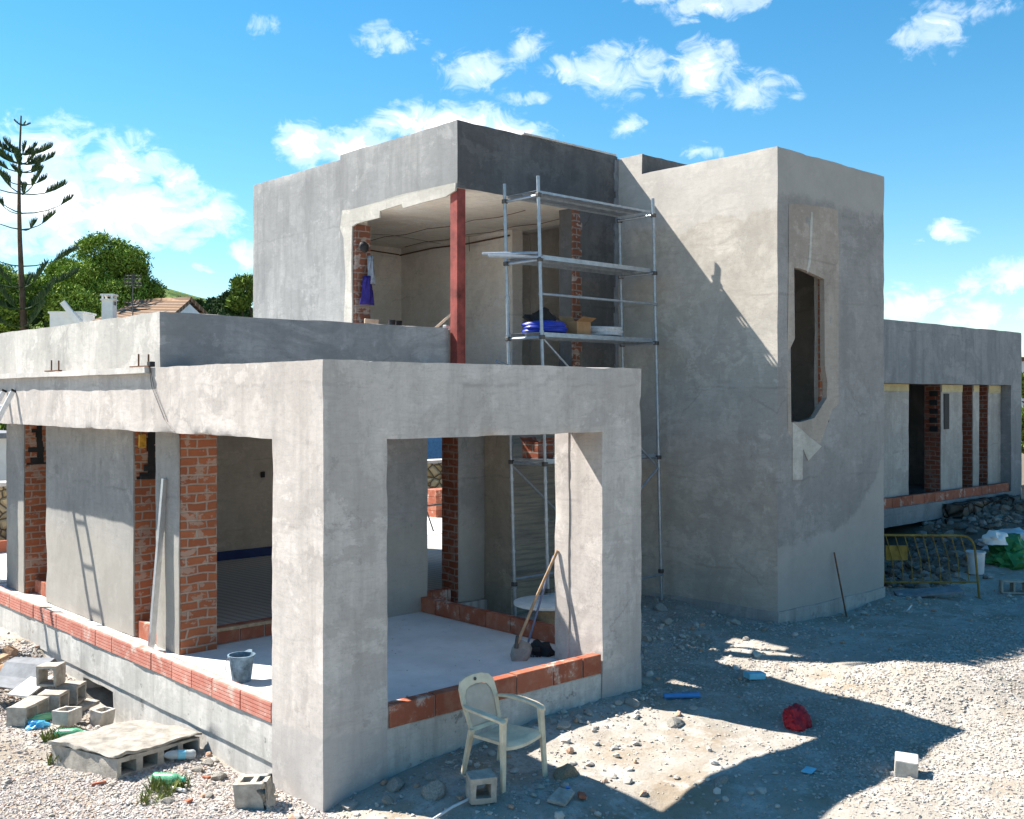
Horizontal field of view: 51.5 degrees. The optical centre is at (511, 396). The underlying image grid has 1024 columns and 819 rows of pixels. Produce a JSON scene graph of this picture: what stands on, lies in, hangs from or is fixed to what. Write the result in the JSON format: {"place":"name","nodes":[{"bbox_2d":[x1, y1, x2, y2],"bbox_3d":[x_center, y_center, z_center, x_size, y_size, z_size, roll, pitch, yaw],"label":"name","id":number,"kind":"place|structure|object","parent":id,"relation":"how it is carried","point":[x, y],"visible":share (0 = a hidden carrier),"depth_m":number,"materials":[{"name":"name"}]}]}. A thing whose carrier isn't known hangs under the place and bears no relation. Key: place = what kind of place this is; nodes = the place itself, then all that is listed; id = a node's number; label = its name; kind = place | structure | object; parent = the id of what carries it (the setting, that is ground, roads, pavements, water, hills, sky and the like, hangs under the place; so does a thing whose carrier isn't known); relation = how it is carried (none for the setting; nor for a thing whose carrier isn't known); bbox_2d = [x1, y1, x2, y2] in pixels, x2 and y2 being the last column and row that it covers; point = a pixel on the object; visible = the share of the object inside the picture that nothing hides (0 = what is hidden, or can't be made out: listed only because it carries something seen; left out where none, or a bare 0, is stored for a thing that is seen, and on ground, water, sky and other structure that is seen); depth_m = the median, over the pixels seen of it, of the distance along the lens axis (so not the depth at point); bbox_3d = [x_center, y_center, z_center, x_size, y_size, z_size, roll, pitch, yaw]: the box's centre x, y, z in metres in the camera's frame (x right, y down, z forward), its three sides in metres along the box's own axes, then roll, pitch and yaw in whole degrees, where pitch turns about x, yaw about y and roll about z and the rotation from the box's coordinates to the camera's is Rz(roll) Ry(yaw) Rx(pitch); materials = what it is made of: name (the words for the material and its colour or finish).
{"place":"outdoors","nodes":[
{"label":"outdoors","id":0,"kind":"place"},
{"bbox_2d":[17,274,205,327],"bbox_3d":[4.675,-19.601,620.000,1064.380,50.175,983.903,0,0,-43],"label":"hill","id":1,"kind":"structure","parent":0,"point":[173,293],"depth_m":331.65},
{"bbox_2d":[203,303,214,312],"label":"hill tree","id":2,"kind":"object","parent":1,"relation":"on","point":[206,307],"visible":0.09,"depth_m":183.52,"materials":[{"name":"green plant"}]},
{"bbox_2d":[205,296,218,303],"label":"hill tree","id":3,"kind":"object","parent":1,"relation":"on","point":[208,300],"visible":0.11,"depth_m":229.25,"materials":[{"name":"green plant"}]},
{"bbox_2d":[208,307,235,315],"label":"hill tree","id":4,"kind":"object","parent":1,"relation":"on","point":[217,311],"visible":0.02,"depth_m":150.01,"materials":[{"name":"green plant"}]},
{"bbox_2d":[217,289,249,316],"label":"hill tree","id":5,"kind":"object","parent":1,"relation":"on","point":[222,298],"visible":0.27,"depth_m":173.28,"materials":[{"name":"green plant"}]},
{"bbox_2d":[0,639,340,818],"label":"pale gravel","id":6,"kind":"structure","parent":0,"point":[197,787],"depth_m":9.57,"materials":[{"name":"gravel"}]},
{"bbox_2d":[140,767,193,792],"bbox_3d":[-3.155,3.523,9.736,0.369,0.169,0.432,0,0,18],"label":"weed tuft","id":7,"kind":"object","parent":6,"relation":"on","point":[154,782],"visible":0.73,"depth_m":9.68,"materials":[{"name":"green plant"}]},
{"bbox_2d":[163,749,195,759],"bbox_3d":[-3.299,3.530,10.467,0.340,0.094,0.094,7,-3,-24],"label":"plastic bottle","id":8,"kind":"object","parent":6,"relation":"on","point":[181,754],"visible":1,"depth_m":10.45,"materials":[{"name":"white"}]},
{"bbox_2d":[211,771,226,780],"bbox_3d":[-2.803,3.618,10.098,0.154,0.117,0.167,0,0,16],"label":"concrete chunk","id":9,"kind":"object","parent":6,"relation":"on","point":[219,775],"visible":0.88,"depth_m":10.04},
{"bbox_2d":[232,773,275,809],"bbox_3d":[-2.245,3.475,9.291,0.332,0.268,0.224,-4,3,4],"label":"concrete block","id":10,"kind":"object","parent":6,"relation":"on","point":[254,791],"depth_m":9.19,"materials":[{"name":"concrete"}]},
{"bbox_2d":[0,448,1023,818],"bbox_3d":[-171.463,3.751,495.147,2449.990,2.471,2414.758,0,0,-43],"label":"ground","id":11,"kind":"structure","parent":0,"point":[644,774],"depth_m":10.66,"materials":[{"name":"gravel"}]},
{"bbox_2d":[0,430,6,480],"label":"garden house","id":12,"kind":"structure","parent":11,"relation":"on","point":[3,454],"depth_m":29.08,"materials":[{"name":"white glass"}]},
{"bbox_2d":[0,653,8,662],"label":"timber offcut","id":13,"kind":"object","parent":11,"relation":"on","point":[4,656],"visible":1,"depth_m":13.53,"materials":[{"name":"brown wood"}]},
{"bbox_2d":[0,389,15,420],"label":"ladder","id":14,"kind":"object","parent":11,"relation":"on","point":[5,405],"visible":1,"depth_m":14.88,"materials":[{"name":"metal"}]},
{"bbox_2d":[2,645,17,656],"bbox_3d":[-6.627,3.369,14.058,0.217,0.148,0.175,0,0,20],"label":"concrete chunk","id":15,"kind":"object","parent":11,"relation":"on","point":[10,651],"visible":0.9,"depth_m":14.00,"materials":[{"name":"concrete"}]},
{"bbox_2d":[0,261,43,429],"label":"pine tree","id":16,"kind":"object","parent":11,"relation":"on","point":[11,316],"visible":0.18,"depth_m":44.81,"materials":[{"name":"green plant"}]},
{"bbox_2d":[6,695,49,726],"bbox_3d":[-5.395,3.506,11.826,0.245,0.224,0.464,0,0,9],"label":"concrete block","id":17,"kind":"object","parent":11,"relation":"on","point":[21,713],"depth_m":11.68,"materials":[{"name":"concrete"}]},
{"bbox_2d":[7,675,52,697],"bbox_3d":[-5.672,3.405,12.514,0.260,0.029,0.561,4,10,7],"label":"white board","id":18,"kind":"object","parent":11,"relation":"on","point":[26,688],"visible":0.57,"depth_m":12.41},
{"bbox_2d":[0,657,57,689],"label":"roofing sheet","id":19,"kind":"object","parent":18,"relation":"on","point":[15,672],"visible":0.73,"depth_m":12.82,"materials":[{"name":"metal"}]},
{"bbox_2d":[24,720,50,729],"bbox_3d":[-5.179,3.568,11.570,0.214,0.091,0.197,0,0,10],"label":"blue scrap","id":20,"kind":"object","parent":11,"relation":"on","point":[33,724],"visible":0.98,"depth_m":11.54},
{"bbox_2d":[28,711,51,720],"bbox_3d":[-5.226,3.556,11.749,0.100,0.100,0.300,0,-6,21],"label":"plastic bottle","id":21,"kind":"object","parent":11,"relation":"on","point":[46,716],"visible":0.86,"depth_m":11.75,"materials":[{"name":"green"}]},
{"bbox_2d":[0,116,95,330],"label":"norfolk pine","id":22,"kind":"object","parent":11,"relation":"on","point":[32,150],"visible":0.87,"depth_m":43.90,"materials":[{"name":"green plant"}]},
{"bbox_2d":[46,749,59,765],"bbox_3d":[-4.366,3.562,10.639,0.584,0.188,0.402,0,0,-43],"label":"weed tuft","id":23,"kind":"object","parent":11,"relation":"on","point":[49,762],"visible":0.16,"depth_m":10.44,"materials":[{"name":"green plant"}]},
{"bbox_2d":[15,254,100,327],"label":"pine tree","id":24,"kind":"object","parent":11,"relation":"on","point":[48,269],"visible":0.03,"depth_m":48.22,"materials":[{"name":"green plant"}]},
{"bbox_2d":[39,723,85,742],"bbox_3d":[-4.790,3.590,11.302,0.344,0.202,0.525,0,0,37],"label":"weed tuft","id":25,"kind":"object","parent":11,"relation":"on","point":[48,737],"visible":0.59,"depth_m":11.19,"materials":[{"name":"green plant"}]},
{"bbox_2d":[52,706,81,725],"bbox_3d":[-4.890,3.507,11.649,0.205,0.165,0.274,0,-4,9],"label":"concrete block","id":26,"kind":"object","parent":11,"relation":"on","point":[67,715],"depth_m":11.54,"materials":[{"name":"concrete"}]},
{"bbox_2d":[54,728,86,738],"bbox_3d":[-4.681,3.566,11.256,0.340,0.104,0.104,-6,0,6],"label":"plastic bottle","id":27,"kind":"object","parent":11,"relation":"on","point":[64,732],"visible":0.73,"depth_m":11.22,"materials":[{"name":"green"}]},
{"bbox_2d":[48,300,96,326],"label":"white outbuilding","id":28,"kind":"structure","parent":11,"relation":"on","point":[68,315],"depth_m":41.50,"materials":[{"name":"paint"}]},
{"bbox_2d":[49,697,99,720],"bbox_3d":[-5.141,3.640,12.326,0.245,0.048,0.728,2,4,22],"label":"concrete plank","id":29,"kind":"object","parent":11,"relation":"on","point":[86,703],"visible":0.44,"depth_m":12.49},
{"bbox_2d":[37,689,69,712],"bbox_3d":[-5.262,3.486,12.153,0.285,0.224,0.244,0,0,5],"label":"concrete block","id":30,"kind":"object","parent":29,"relation":"on","point":[58,698],"depth_m":12.08,"materials":[{"name":"concrete"}]},
{"bbox_2d":[55,681,86,704],"bbox_3d":[-5.206,3.486,12.505,0.285,0.224,0.244,0,0,5],"label":"concrete block","id":31,"kind":"object","parent":29,"relation":"on","point":[77,693],"depth_m":12.42,"materials":[{"name":"concrete"}]},
{"bbox_2d":[36,662,65,686],"bbox_3d":[-5.400,3.246,12.422,0.244,0.244,0.245,0,0,3],"label":"concrete block","id":32,"kind":"object","parent":31,"relation":"on","point":[59,674],"depth_m":12.36,"materials":[{"name":"concrete"}]},
{"bbox_2d":[39,283,119,321],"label":"pine tree","id":33,"kind":"object","parent":11,"relation":"on","point":[78,298],"visible":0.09,"depth_m":43.27,"materials":[{"name":"green plant"}]},
{"bbox_2d":[90,706,114,726],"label":"concrete block","id":34,"kind":"object","parent":11,"relation":"on","point":[102,716],"depth_m":12.14,"materials":[{"name":"concrete"}]},
{"bbox_2d":[42,229,171,307],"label":"pine tree","id":35,"kind":"object","parent":11,"relation":"on","point":[114,263],"visible":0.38,"depth_m":46.53,"materials":[{"name":"green plant"}]},
{"bbox_2d":[49,719,201,778],"bbox_3d":[-3.863,3.521,10.640,1.067,0.273,1.072,-2,-4,32],"label":"pallet","id":36,"kind":"object","parent":11,"relation":"on","point":[124,748],"visible":0.95,"depth_m":10.38,"materials":[{"name":"concrete"}]},
{"bbox_2d":[92,274,209,320],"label":"white house","id":37,"kind":"structure","parent":11,"relation":"on","point":[190,304],"depth_m":39.99,"materials":[{"name":"tile"}]},
{"bbox_2d":[136,780,177,805],"bbox_3d":[-3.157,3.515,9.431,0.404,0.163,0.308,0,0,-43],"label":"weed tuft","id":38,"kind":"object","parent":11,"relation":"on","point":[147,797],"visible":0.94,"depth_m":9.42,"materials":[{"name":"green plant"}]},
{"bbox_2d":[160,797,174,804],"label":"concrete chunk","id":39,"kind":"object","parent":11,"relation":"on","point":[168,800],"visible":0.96,"depth_m":9.33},
{"bbox_2d":[150,772,185,784],"bbox_3d":[-3.160,3.516,9.769,0.360,0.110,0.110,-6,-2,21],"label":"plastic bottle","id":40,"kind":"object","parent":11,"relation":"on","point":[166,776],"visible":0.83,"depth_m":9.73,"materials":[{"name":"green"}]},
{"bbox_2d":[190,766,202,772],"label":"concrete chunk","id":41,"kind":"object","parent":11,"relation":"on","point":[198,769],"visible":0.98,"depth_m":10.22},
{"bbox_2d":[202,757,213,765],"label":"concrete chunk","id":42,"kind":"object","parent":11,"relation":"on","point":[208,761],"visible":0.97,"depth_m":10.42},
{"bbox_2d":[0,459,441,539],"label":"stone wall","id":43,"kind":"structure","parent":11,"relation":"on","point":[434,475],"depth_m":29.71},
{"bbox_2d":[225,273,252,316],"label":"leafy tree","id":44,"kind":"object","parent":11,"relation":"on","point":[240,299],"visible":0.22,"depth_m":59.43,"materials":[{"name":"green plant"}]},
{"bbox_2d":[342,800,358,810],"bbox_3d":[-1.387,3.524,9.128,0.157,0.096,0.137,6,-11,-43],"label":"concrete chunk","id":45,"kind":"object","parent":11,"relation":"on","point":[350,805],"visible":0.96,"depth_m":9.09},
{"bbox_2d":[381,795,393,804],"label":"concrete chunk","id":46,"kind":"object","parent":11,"relation":"on","point":[387,800],"visible":1,"depth_m":9.04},
{"bbox_2d":[386,777,404,791],"bbox_3d":[-1.038,3.446,9.397,0.166,0.130,0.237,-8,-8,6],"label":"concrete chunk","id":47,"kind":"object","parent":11,"relation":"on","point":[395,784],"visible":0.97,"depth_m":9.34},
{"bbox_2d":[421,780,445,800],"bbox_3d":[-0.680,3.408,9.166,0.227,0.180,0.272,-9,8,-3],"label":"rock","id":48,"kind":"object","parent":11,"relation":"on","point":[435,790],"visible":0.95,"depth_m":9.10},
{"bbox_2d":[427,438,441,458],"bbox_3d":[-1.937,2.486,37.450,10.026,2.800,0.110,0,0,-43],"label":"blue fence","id":49,"kind":"object","parent":11,"relation":"on","point":[434,448],"depth_m":36.76,"materials":[{"name":"metal"}]},
{"bbox_2d":[432,790,485,818],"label":"thin pipe","id":50,"kind":"object","parent":11,"relation":"on","point":[450,808],"visible":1,"depth_m":8.80,"materials":[{"name":"plastic"}]},
{"bbox_2d":[465,768,496,804],"bbox_3d":[-0.267,3.317,9.034,0.234,0.225,0.245,0,0,-15],"label":"concrete block","id":51,"kind":"object","parent":11,"relation":"on","point":[487,777],"depth_m":8.94,"materials":[{"name":"concrete"}]},
{"bbox_2d":[458,672,547,792],"bbox_3d":[-0.124,3.002,9.587,0.682,0.875,0.622,2,3,43],"label":"plastic chair","id":52,"kind":"object","parent":11,"relation":"on","point":[479,700],"visible":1,"depth_m":9.57,"materials":[{"name":"plastic"}]},
{"bbox_2d":[0,120,1021,811],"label":"unfinished house","id":53,"kind":"structure","parent":11,"relation":"on","point":[816,410],"depth_m":14.77,"materials":[{"name":"concrete"}]},
{"bbox_2d":[44,360,61,371],"bbox_3d":[-5.983,-0.404,13.834,0.050,0.150,0.500,0,0,-43],"label":"steel clamp","id":54,"kind":"object","parent":53,"relation":"on","point":[51,370],"visible":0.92,"depth_m":13.76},
{"bbox_2d":[129,354,148,367],"bbox_3d":[-4.143,-0.404,11.844,0.050,0.150,0.500,0,0,-43],"label":"steel clamp","id":55,"kind":"object","parent":53,"relation":"on","point":[139,363],"visible":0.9,"depth_m":11.87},
{"bbox_2d":[138,434,145,447],"bbox_3d":[-4.608,0.551,13.216,0.090,0.170,0.046,0,0,-43],"label":"work lamp","id":56,"kind":"object","parent":53,"relation":"hanging from","point":[141,440],"visible":1,"depth_m":13.20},
{"bbox_2d":[140,464,153,478],"bbox_3d":[-4.556,0.937,13.255,0.174,0.177,0.053,0,0,-43],"label":"cable bundle","id":57,"kind":"object","parent":53,"relation":"attached to","point":[148,467],"visible":1,"depth_m":13.24,"materials":[{"name":"black rubber"}]},
{"bbox_2d":[147,361,154,366],"bbox_3d":[-3.976,-0.359,11.686,0.060,0.059,0.080,0,0,-43],"label":"black bracket","id":58,"kind":"object","parent":53,"relation":"on","point":[151,363],"visible":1,"depth_m":11.65,"materials":[{"name":"metal"}]},
{"bbox_2d":[149,367,173,430],"bbox_3d":[-3.782,0.017,11.457,0.014,0.704,0.604,0,0,-44],"label":"hanging wire","id":59,"kind":"object","parent":58,"relation":"hanging from","point":[158,397],"visible":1,"depth_m":11.54,"materials":[{"name":"metal"}]},
{"bbox_2d":[148,478,166,648],"bbox_3d":[-4.169,1.971,12.495,0.223,2.033,0.100,0,0,18],"label":"straightedge","id":60,"kind":"object","parent":53,"relation":"on","point":[156,577],"visible":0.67,"depth_m":12.47,"materials":[{"name":"metal"}]},
{"bbox_2d":[225,649,255,682],"bbox_3d":[-2.851,2.840,11.149,0.304,0.292,0.288,0,0,-28],"label":"bucket","id":61,"kind":"object","parent":53,"relation":"on","point":[241,665],"visible":0.99,"depth_m":11.06,"materials":[{"name":"plastic"}]},
{"bbox_2d":[359,241,374,304],"bbox_3d":[-2.210,-1.897,16.282,0.308,0.969,0.114,0,0,-43],"label":"hanging jacket","id":62,"kind":"object","parent":53,"relation":"hanging from","point":[367,296],"visible":1,"depth_m":16.26,"materials":[{"name":"blue fabric"}]},
{"bbox_2d":[364,319,378,323],"bbox_3d":[-2.175,-0.733,16.293,0.266,0.920,0.037,0,4,-43],"label":"wood panel","id":63,"kind":"object","parent":53,"relation":"on","point":[374,321],"visible":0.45,"depth_m":16.26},
{"bbox_2d":[427,488,441,517],"bbox_3d":[-1.766,2.648,26.652,0.772,0.677,0.506,0,0,-43],"label":"brick pallet","id":64,"kind":"object","parent":53,"relation":"on","point":[434,495],"visible":0.41,"depth_m":26.31,"materials":[{"name":"brick"}]},
{"bbox_2d":[427,503,441,530],"bbox_3d":[-1.645,2.704,23.973,0.906,0.579,0.533,0,0,-43],"label":"sawhorse","id":65,"kind":"object","parent":53,"relation":"on","point":[429,505],"visible":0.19,"depth_m":23.66,"materials":[{"name":"metal"}]},
{"bbox_2d":[510,550,558,660],"bbox_3d":[0.254,2.385,12.009,0.554,1.301,0.069,0,0,-7],"label":"shovel","id":66,"kind":"object","parent":53,"relation":"on","point":[521,649],"visible":0.91,"depth_m":11.99,"materials":[{"name":"brown wood"}]},
{"bbox_2d":[527,556,552,657],"bbox_3d":[0.239,2.398,12.182,0.510,1.171,0.149,0,0,6],"label":"broom","id":67,"kind":"object","parent":53,"relation":"on","point":[536,650],"visible":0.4,"depth_m":12.15,"materials":[{"name":"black plastic"}]},
{"bbox_2d":[530,639,554,656],"bbox_3d":[0.334,2.902,12.317,0.225,0.182,0.392,0,0,-43],"label":"black bag","id":68,"kind":"object","parent":53,"relation":"on","point":[546,650],"visible":0.73,"depth_m":12.23,"materials":[{"name":"plastic"}]},
{"bbox_2d":[0,573,1023,818],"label":"rubble","id":69,"kind":"object","parent":11,"relation":"on","point":[590,763],"visible":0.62,"depth_m":10.34,"materials":[{"name":"stone"}]},
{"bbox_2d":[514,595,554,624],"bbox_3d":[0.470,2.826,13.535,0.900,0.440,0.900,0,0,-43],"label":"round table","id":70,"kind":"object","parent":11,"relation":"on","point":[546,612],"visible":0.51,"depth_m":13.38,"materials":[{"name":"plastic"}]},
{"bbox_2d":[547,787,574,806],"bbox_3d":[0.418,3.402,9.022,0.166,0.041,0.222,7,11,26],"label":"paving piece","id":71,"kind":"object","parent":11,"relation":"on","point":[559,796],"visible":1,"depth_m":8.99,"materials":[{"name":"concrete"}]},
{"bbox_2d":[556,720,570,729],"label":"concrete chunk","id":72,"kind":"object","parent":11,"relation":"on","point":[562,724],"visible":0.98,"depth_m":10.62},
{"bbox_2d":[552,763,577,779],"bbox_3d":[0.475,3.398,9.590,0.298,0.184,0.186,0,0,-36],"label":"concrete chunk","id":73,"kind":"object","parent":11,"relation":"on","point":[565,771],"visible":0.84,"depth_m":9.53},
{"bbox_2d":[482,175,663,615],"bbox_3d":[0.938,0.116,15.030,3.035,6.081,0.800,0,0,-43],"label":"scaffold","id":74,"kind":"object","parent":11,"relation":"on","point":[539,197],"visible":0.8,"depth_m":14.78,"materials":[{"name":"metal"}]},
{"bbox_2d":[519,435,554,458],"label":"bricks","id":75,"kind":"object","parent":74,"relation":"on","point":[532,446],"visible":0.82,"depth_m":14.44,"materials":[{"name":"brick"}]},
{"bbox_2d":[521,320,567,332],"bbox_3d":[0.456,-0.951,14.588,0.724,0.168,0.536,0,0,-43],"label":"conduit coil","id":76,"kind":"object","parent":74,"relation":"on","point":[549,326],"visible":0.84,"depth_m":14.34,"materials":[{"name":"blue plastic"}]},
{"bbox_2d":[522,307,556,321],"bbox_3d":[0.425,-1.111,14.743,0.544,0.271,0.358,0,0,-43],"label":"dark cloth","id":77,"kind":"object","parent":76,"relation":"on","point":[547,315],"visible":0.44,"depth_m":14.63,"materials":[{"name":"black fabric"}]},
{"bbox_2d":[558,316,596,334],"bbox_3d":[0.920,-1.006,14.966,0.430,0.282,0.341,0,0,39],"label":"cardboard box","id":78,"kind":"object","parent":74,"relation":"on","point":[581,325],"visible":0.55,"depth_m":14.86,"materials":[{"name":"cardboard"}]},
{"bbox_2d":[577,790,587,799],"bbox_3d":[0.603,3.414,9.091,0.078,0.038,0.142,10,-4,-2],"label":"terracotta shard","id":79,"kind":"object","parent":11,"relation":"on","point":[582,795],"visible":1,"depth_m":9.05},
{"bbox_2d":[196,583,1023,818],"bbox_3d":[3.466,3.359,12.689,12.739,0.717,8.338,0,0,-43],"label":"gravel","id":80,"kind":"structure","parent":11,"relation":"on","point":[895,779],"depth_m":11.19,"materials":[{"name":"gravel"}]},
{"bbox_2d":[624,698,639,707],"bbox_3d":[1.297,3.300,11.439,0.201,0.114,0.123,0,0,43],"label":"concrete chunk","id":81,"kind":"object","parent":11,"relation":"on","point":[633,702],"visible":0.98,"depth_m":11.40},
{"bbox_2d":[641,634,652,641],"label":"concrete chunk","id":82,"kind":"object","parent":11,"relation":"on","point":[646,637],"visible":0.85,"depth_m":13.69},
{"bbox_2d":[653,603,666,611],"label":"concrete chunk","id":83,"kind":"object","parent":11,"relation":"on","point":[660,607],"visible":0.89,"depth_m":15.17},
{"bbox_2d":[661,618,672,624],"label":"concrete chunk","id":84,"kind":"object","parent":11,"relation":"on","point":[666,621],"visible":0.91,"depth_m":14.44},
{"bbox_2d":[667,716,684,727],"bbox_3d":[1.698,3.362,10.932,0.147,0.125,0.274,6,-5,36],"label":"concrete chunk","id":85,"kind":"object","parent":11,"relation":"on","point":[674,722],"visible":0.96,"depth_m":10.86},
{"bbox_2d":[663,692,700,698],"bbox_3d":[1.869,3.284,11.664,0.400,0.062,0.060,0,0,-5],"label":"blue pipe","id":86,"kind":"object","parent":11,"relation":"on","point":[681,695],"visible":1,"depth_m":11.64,"materials":[{"name":"plastic"}]},
{"bbox_2d":[714,774,728,786],"bbox_3d":[1.851,3.413,9.418,0.134,0.070,0.229,-6,9,20],"label":"concrete chunk","id":87,"kind":"object","parent":11,"relation":"on","point":[721,780],"visible":0.97,"depth_m":9.39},
{"bbox_2d":[726,618,740,624],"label":"concrete chunk","id":88,"kind":"object","parent":11,"relation":"on","point":[734,621],"visible":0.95,"depth_m":14.50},
{"bbox_2d":[743,670,765,679],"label":"foam block","id":89,"kind":"object","parent":11,"relation":"on","point":[755,675],"depth_m":12.31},
{"bbox_2d":[782,703,811,731],"bbox_3d":[2.955,3.317,11.032,0.396,0.235,0.297,0,0,-44],"label":"red sack","id":90,"kind":"object","parent":11,"relation":"on","point":[796,716],"visible":1,"depth_m":10.93,"materials":[{"name":"fabric"}]},
{"bbox_2d":[801,765,816,773],"bbox_3d":[2.711,3.405,9.679,0.109,0.021,0.162,3,2,32],"label":"pale blue sheet","id":91,"kind":"object","parent":11,"relation":"on","point":[808,769],"visible":1,"depth_m":9.67,"materials":[{"name":"plastic"}]},
{"bbox_2d":[833,552,846,616],"bbox_3d":[4.777,2.746,15.423,0.201,0.964,0.022,0,0,24],"label":"steel bar","id":92,"kind":"object","parent":11,"relation":"on","point":[840,584],"visible":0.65,"depth_m":15.41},
{"bbox_2d":[894,751,918,778],"bbox_3d":[3.588,3.367,9.657,0.202,0.182,0.232,3,5,20],"label":"white block","id":93,"kind":"object","parent":11,"relation":"on","point":[906,765],"depth_m":9.56,"materials":[{"name":"concrete"}]},
{"bbox_2d":[893,585,963,597],"bbox_3d":[6.598,3.090,16.817,1.002,0.044,0.323,-6,7,7],"label":"grey board","id":94,"kind":"object","parent":11,"relation":"on","point":[934,591],"visible":0.9,"depth_m":16.77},
{"bbox_2d":[884,534,983,600],"bbox_3d":[6.466,2.728,17.017,2.088,1.051,0.472,0,0,0],"label":"crowd barrier","id":95,"kind":"object","parent":11,"relation":"on","point":[896,552],"visible":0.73,"depth_m":17.05,"materials":[{"name":"metal"}]},
{"bbox_2d":[884,495,1023,587],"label":"bank rubble","id":96,"kind":"object","parent":11,"relation":"on","point":[998,511],"visible":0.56,"depth_m":21.35,"materials":[{"name":"stone"}]},
{"bbox_2d":[977,527,1023,549],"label":"pale sheet","id":97,"kind":"object","parent":96,"relation":"on","point":[1018,530],"visible":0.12,"depth_m":20.45,"materials":[{"name":"plastic"}]},
{"bbox_2d":[954,522,967,529],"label":"concrete chunk","id":98,"kind":"object","parent":11,"relation":"on","point":[960,526],"visible":0.9,"depth_m":22.36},
{"bbox_2d":[964,550,985,574],"bbox_3d":[7.963,2.843,18.215,0.330,0.380,0.331,0,0,-43],"label":"plastic tub","id":99,"kind":"object","parent":11,"relation":"on","point":[980,560],"visible":0.89,"depth_m":18.11,"materials":[{"name":"plastic"}]},
{"bbox_2d":[937,493,1020,523],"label":"retaining wall","id":100,"kind":"structure","parent":11,"relation":"on","point":[956,512],"depth_m":23.55,"materials":[{"name":"stone"}]},
{"bbox_2d":[985,533,1023,569],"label":"green sheet","id":101,"kind":"object","parent":11,"relation":"on","point":[1010,555],"visible":0.91,"depth_m":18.71,"materials":[{"name":"plastic"}]},
{"bbox_2d":[982,530,1007,544],"bbox_3d":[8.640,2.506,18.967,0.433,0.246,0.520,0,0,27],"label":"white bag","id":102,"kind":"object","parent":101,"relation":"on","point":[993,537],"visible":1,"depth_m":18.83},
{"bbox_2d":[998,579,1023,593],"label":"concrete block","id":103,"kind":"object","parent":11,"relation":"on","point":[1012,582],"depth_m":17.18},
{"bbox_2d":[1021,372,1023,453],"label":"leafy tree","id":104,"kind":"object","parent":11,"relation":"on","point":[1022,413],"visible":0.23,"depth_m":47.31,"materials":[{"name":"green plant"}]},
{"bbox_2d":[0,0,1023,356],"label":"sky","id":105,"kind":"structure","parent":0,"point":[162,119],"materials":[{"name":"blue"}]},
{"bbox_2d":[591,326,622,336],"bbox_3d":[1.337,-0.946,15.402,0.649,0.157,0.502,0,0,-43],"label":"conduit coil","id":106,"kind":"object","parent":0,"point":[606,330],"visible":0.79,"depth_m":15.15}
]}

